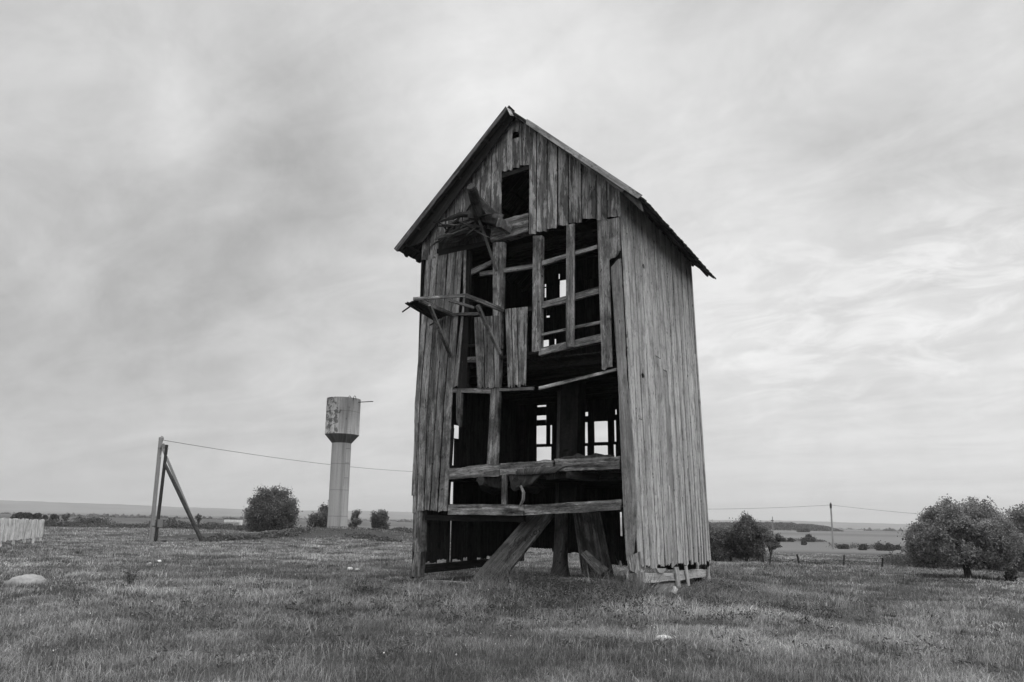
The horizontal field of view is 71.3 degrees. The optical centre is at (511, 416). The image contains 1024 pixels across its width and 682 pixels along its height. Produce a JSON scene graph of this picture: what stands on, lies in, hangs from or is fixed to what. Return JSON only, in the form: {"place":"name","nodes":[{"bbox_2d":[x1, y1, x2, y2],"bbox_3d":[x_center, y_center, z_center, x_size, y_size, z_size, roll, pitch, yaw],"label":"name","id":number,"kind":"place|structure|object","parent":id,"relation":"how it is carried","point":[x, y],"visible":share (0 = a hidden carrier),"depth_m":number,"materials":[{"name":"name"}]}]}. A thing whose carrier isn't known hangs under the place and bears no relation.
{"place":"outdoors","nodes":[
{"label":"outdoors","id":0,"kind":"place"},
{"bbox_2d":[0,500,915,527],"bbox_3d":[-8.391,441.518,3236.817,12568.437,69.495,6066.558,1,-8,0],"label":"hills","id":1,"kind":"structure","parent":0,"point":[23,506],"depth_m":3485.54,"materials":[{"name":"plant"}]},
{"bbox_2d":[0,511,1023,681],"bbox_3d":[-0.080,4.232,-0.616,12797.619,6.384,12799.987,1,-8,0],"label":"ground","id":2,"kind":"structure","parent":0,"point":[855,536],"depth_m":12.44,"materials":[{"name":"plant"}]},
{"bbox_2d":[17,512,26,518],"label":"distant tree","id":3,"kind":"object","parent":2,"relation":"on","point":[21,515],"visible":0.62,"depth_m":147.77,"materials":[{"name":"grey plant"}]},
{"bbox_2d":[0,518,44,546],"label":"picket fence","id":4,"kind":"object","parent":2,"relation":"on","point":[16,529],"visible":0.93,"depth_m":36.48,"materials":[{"name":"white wood"}]},
{"bbox_2d":[5,574,46,586],"bbox_3d":[-10.054,3.572,14.828,0.856,0.581,0.668,1,-8,0],"label":"boulder","id":5,"kind":"object","parent":2,"relation":"on","point":[28,578],"visible":0.45,"depth_m":14.65,"materials":[{"name":"grey stone"}]},
{"bbox_2d":[24,512,31,519],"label":"distant tree","id":6,"kind":"object","parent":2,"relation":"on","point":[28,515],"visible":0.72,"depth_m":148.10,"materials":[{"name":"grey plant"}]},
{"bbox_2d":[35,512,41,518],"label":"distant tree","id":7,"kind":"object","parent":2,"relation":"on","point":[37,515],"visible":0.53,"depth_m":148.03,"materials":[{"name":"grey plant"}]},
{"bbox_2d":[50,514,58,520],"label":"distant tree","id":8,"kind":"object","parent":2,"relation":"on","point":[54,516],"visible":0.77,"depth_m":147.97,"materials":[{"name":"grey plant"}]},
{"bbox_2d":[61,513,69,520],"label":"distant tree","id":9,"kind":"object","parent":2,"relation":"on","point":[64,517],"visible":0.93,"depth_m":187.59,"materials":[{"name":"grey plant"}]},
{"bbox_2d":[119,566,140,583],"bbox_3d":[-8.000,3.395,14.869,0.472,0.522,0.370,-4,-10,33],"label":"weed shrub","id":10,"kind":"object","parent":2,"relation":"on","point":[127,577],"visible":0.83,"depth_m":14.87,"materials":[{"name":"grey plant"}]},
{"bbox_2d":[149,436,193,540],"bbox_3d":[-23.633,5.273,50.825,3.638,7.700,0.363,2,-8,-6],"label":"utility pole","id":11,"kind":"object","parent":2,"relation":"on","point":[161,446],"visible":0.84,"depth_m":50.80,"materials":[{"name":"wood"}]},
{"bbox_2d":[164,440,412,471],"bbox_3d":[-12.275,5.499,87.578,0.032,3.714,77.340,-2,-9,19],"label":"overhead wire","id":12,"kind":"object","parent":11,"relation":"attached to","point":[274,457],"visible":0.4,"depth_m":61.87,"materials":[{"name":"grey metal"}]},
{"bbox_2d":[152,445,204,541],"bbox_3d":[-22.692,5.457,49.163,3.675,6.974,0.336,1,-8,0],"label":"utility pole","id":13,"kind":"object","parent":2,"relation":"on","point":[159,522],"visible":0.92,"depth_m":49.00,"materials":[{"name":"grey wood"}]},
{"bbox_2d":[195,513,201,523],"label":"sapling","id":14,"kind":"object","parent":2,"relation":"on","point":[198,517],"visible":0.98,"depth_m":90.88,"materials":[{"name":"grey plant"}]},
{"bbox_2d":[224,520,242,524],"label":"shed","id":15,"kind":"structure","parent":2,"relation":"on","point":[236,522],"depth_m":256.01,"materials":[{"name":"white"}]},
{"bbox_2d":[242,485,302,531],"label":"round bush","id":16,"kind":"object","parent":2,"relation":"on","point":[281,509],"visible":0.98,"depth_m":77.83,"materials":[{"name":"grey plant"}]},
{"bbox_2d":[306,500,328,527],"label":"leafy bush","id":17,"kind":"object","parent":2,"relation":"on","point":[320,518],"visible":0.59,"depth_m":74.08,"materials":[{"name":"grey plant"}]},
{"bbox_2d":[325,396,372,528],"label":"water tower","id":18,"kind":"structure","parent":2,"relation":"on","point":[342,425],"depth_m":65.20,"materials":[{"name":"paint"}]},
{"bbox_2d":[348,509,362,528],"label":"sapling bush","id":19,"kind":"object","parent":2,"relation":"on","point":[356,520],"visible":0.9,"depth_m":73.15,"materials":[{"name":"grey plant"}]},
{"bbox_2d":[369,509,389,529],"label":"pointed bush","id":20,"kind":"object","parent":2,"relation":"on","point":[379,518],"visible":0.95,"depth_m":86.57,"materials":[{"name":"grey plant"}]},
{"bbox_2d":[423,580,477,586],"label":"fallen beam","id":21,"kind":"structure","parent":2,"relation":"on","point":[440,582],"depth_m":15.96,"materials":[{"name":"grey wood"}]},
{"bbox_2d":[0,512,907,531],"bbox_3d":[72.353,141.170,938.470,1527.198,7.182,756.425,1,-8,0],"label":"tree line","id":22,"kind":"object","parent":2,"relation":"on","point":[204,517],"visible":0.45,"depth_m":783.88,"materials":[{"name":"grey plant"}]},
{"bbox_2d":[19,516,905,549],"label":"hedge scrub","id":23,"kind":"object","parent":2,"relation":"on","point":[102,522],"visible":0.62,"depth_m":88.70,"materials":[{"name":"plant"}]},
{"bbox_2d":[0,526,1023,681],"bbox_3d":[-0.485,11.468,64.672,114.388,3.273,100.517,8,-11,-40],"label":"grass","id":24,"kind":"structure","parent":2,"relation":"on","point":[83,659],"depth_m":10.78,"materials":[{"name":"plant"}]},
{"bbox_2d":[652,581,674,592],"bbox_3d":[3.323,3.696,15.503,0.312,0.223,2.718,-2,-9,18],"label":"stone","id":25,"kind":"object","parent":24,"relation":"on","point":[662,588],"visible":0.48,"depth_m":15.47,"materials":[{"name":"grey stone"}]},
{"bbox_2d":[670,586,677,593],"bbox_3d":[3.388,3.631,14.903,0.085,0.169,0.670,-2,-9,19],"label":"stone","id":26,"kind":"object","parent":24,"relation":"on","point":[674,591],"visible":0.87,"depth_m":14.85,"materials":[{"name":"white stone"}]},
{"bbox_2d":[471,514,554,583],"bbox_3d":[0.029,3.058,16.100,1.829,1.738,0.536,3,-8,-11],"label":"diagonal brace","id":27,"kind":"object","parent":2,"relation":"on","point":[521,539],"visible":0.84,"depth_m":16.09,"materials":[{"name":"grey wood"}]},
{"bbox_2d":[394,106,715,587],"bbox_3d":[1.036,-1.544,18.457,6.798,11.368,7.028,-4,-10,30],"label":"windmill","id":28,"kind":"object","parent":2,"relation":"on","point":[519,212],"visible":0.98,"depth_m":17.40,"materials":[{"name":"grey wood"}]},
{"bbox_2d":[510,574,618,589],"bbox_3d":[1.083,3.723,15.698,2.653,0.417,0.428,-4,-9,29],"label":"cross log","id":29,"kind":"object","parent":2,"relation":"on","point":[567,579],"visible":0.11,"depth_m":15.51,"materials":[{"name":"grey wood"}]},
{"bbox_2d":[573,512,614,579],"bbox_3d":[1.807,2.904,15.897,1.204,1.546,0.518,-4,-9,30],"label":"leaning board","id":30,"kind":"object","parent":29,"relation":"on","point":[590,533],"visible":0.76,"depth_m":15.95,"materials":[{"name":"grey wood"}]},
{"bbox_2d":[581,550,607,575],"bbox_3d":[1.777,3.159,15.398,0.691,0.520,0.076,-6,-11,40],"label":"leaning board","id":31,"kind":"object","parent":29,"relation":"on","point":[593,561],"visible":0.94,"depth_m":15.38,"materials":[{"name":"grey wood"}]},
{"bbox_2d":[707,522,734,561],"bbox_3d":[9.578,5.773,33.423,2.028,2.245,1.679,1,-8,0],"label":"bush","id":32,"kind":"object","parent":2,"relation":"on","point":[720,539],"visible":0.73,"depth_m":33.05,"materials":[{"name":"grey plant"}]},
{"bbox_2d":[718,523,744,560],"bbox_3d":[10.523,6.009,33.931,1.705,2.060,1.588,-5,-10,35],"label":"bush","id":33,"kind":"object","parent":2,"relation":"on","point":[737,555],"visible":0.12,"depth_m":33.50,"materials":[{"name":"grey plant"}]},
{"bbox_2d":[729,510,770,562],"bbox_3d":[10.876,5.577,32.834,1.755,2.508,1.578,1,-8,0],"label":"bush","id":34,"kind":"object","parent":2,"relation":"on","point":[747,533],"visible":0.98,"depth_m":32.52,"materials":[{"name":"grey plant"}]},
{"bbox_2d":[758,527,774,561],"bbox_3d":[12.253,6.248,34.899,1.179,2.004,1.077,5,-9,-28],"label":"thicket tree","id":35,"kind":"object","parent":2,"relation":"on","point":[770,531],"visible":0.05,"depth_m":34.85,"materials":[{"name":"grey plant"}]},
{"bbox_2d":[762,532,783,564],"bbox_3d":[10.644,5.454,29.140,0.825,1.453,0.788,1,-8,0],"label":"tree","id":36,"kind":"object","parent":2,"relation":"on","point":[771,542],"visible":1,"depth_m":29.05,"materials":[{"name":"grey plant"}]},
{"bbox_2d":[711,521,843,531],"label":"wooded rise","id":37,"kind":"structure","parent":2,"relation":"on","point":[787,526],"depth_m":614.55,"materials":[{"name":"plant"}]},
{"bbox_2d":[796,527,810,531],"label":"field bush","id":38,"kind":"object","parent":2,"relation":"on","point":[804,529],"visible":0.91,"depth_m":442.88,"materials":[{"name":"grey plant"}]},
{"bbox_2d":[801,533,815,541],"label":"field bush","id":39,"kind":"object","parent":2,"relation":"on","point":[809,537],"visible":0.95,"depth_m":180.60,"materials":[{"name":"grey plant"}]},
{"bbox_2d":[725,553,902,565],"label":"tall weeds","id":40,"kind":"object","parent":2,"relation":"on","point":[820,562],"visible":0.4,"depth_m":33.49,"materials":[{"name":"grey plant"}]},
{"bbox_2d":[830,503,833,548],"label":"utility pole","id":41,"kind":"object","parent":2,"relation":"on","point":[832,526],"visible":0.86,"depth_m":128.53,"materials":[{"name":"wood"}]},
{"bbox_2d":[836,544,849,548],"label":"field bush","id":42,"kind":"object","parent":2,"relation":"on","point":[843,546],"visible":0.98,"depth_m":130.80,"materials":[{"name":"grey plant"}]},
{"bbox_2d":[858,543,867,549],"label":"field bush","id":43,"kind":"object","parent":2,"relation":"on","point":[862,546],"visible":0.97,"depth_m":125.84,"materials":[{"name":"grey plant"}]},
{"bbox_2d":[873,540,894,550],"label":"field bush","id":44,"kind":"object","parent":2,"relation":"on","point":[881,547],"visible":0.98,"depth_m":125.18,"materials":[{"name":"grey plant"}]},
{"bbox_2d":[892,544,900,549],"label":"field bush","id":45,"kind":"object","parent":2,"relation":"on","point":[896,547],"visible":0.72,"depth_m":131.64,"materials":[{"name":"grey plant"}]},
{"bbox_2d":[873,530,1023,571],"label":"undergrowth","id":46,"kind":"object","parent":2,"relation":"on","point":[896,560],"visible":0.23,"depth_m":30.89,"materials":[{"name":"grey plant"}]},
{"bbox_2d":[901,493,1023,578],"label":"apple tree","id":47,"kind":"object","parent":2,"relation":"on","point":[973,532],"visible":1,"depth_m":21.78,"materials":[{"name":"grey plant"}]},
{"bbox_2d":[1003,568,1017,581],"bbox_3d":[15.003,4.855,21.467,0.385,0.584,0.413,-3,-9,27],"label":"bush","id":48,"kind":"object","parent":2,"relation":"on","point":[1010,574],"visible":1,"depth_m":21.40,"materials":[{"name":"grey plant"}]},
{"bbox_2d":[1003,501,1023,574],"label":"orchard tree","id":49,"kind":"object","parent":2,"relation":"on","point":[1019,517],"visible":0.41,"depth_m":24.98,"materials":[{"name":"grey plant"}]},
{"bbox_2d":[0,0,1023,523],"label":"sky","id":50,"kind":"structure","parent":0,"point":[206,206],"materials":[{"name":"grey"}]},
{"bbox_3d":[10.592,6.018,30.143,0.127,0.696,0.077,1,-8,0],"label":"fence post","id":51,"kind":"object","parent":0,"visible":0},
{"bbox_2d":[767,557,891,562],"bbox_3d":[24.527,9.199,45.018,4.010,1.715,41.059,-5,-10,37],"label":"fence wire","id":52,"kind":"object","parent":51,"relation":"attached to","point":[833,560],"visible":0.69,"depth_m":31.88,"materials":[{"name":"grey metal"}]},
{"bbox_2d":[763,552,903,560],"bbox_3d":[24.516,9.032,45.034,4.040,1.759,41.046,-5,-10,37],"label":"fence wire","id":53,"kind":"object","parent":51,"relation":"attached to","point":[829,556],"visible":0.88,"depth_m":31.95,"materials":[{"name":"grey metal"}]}
]}

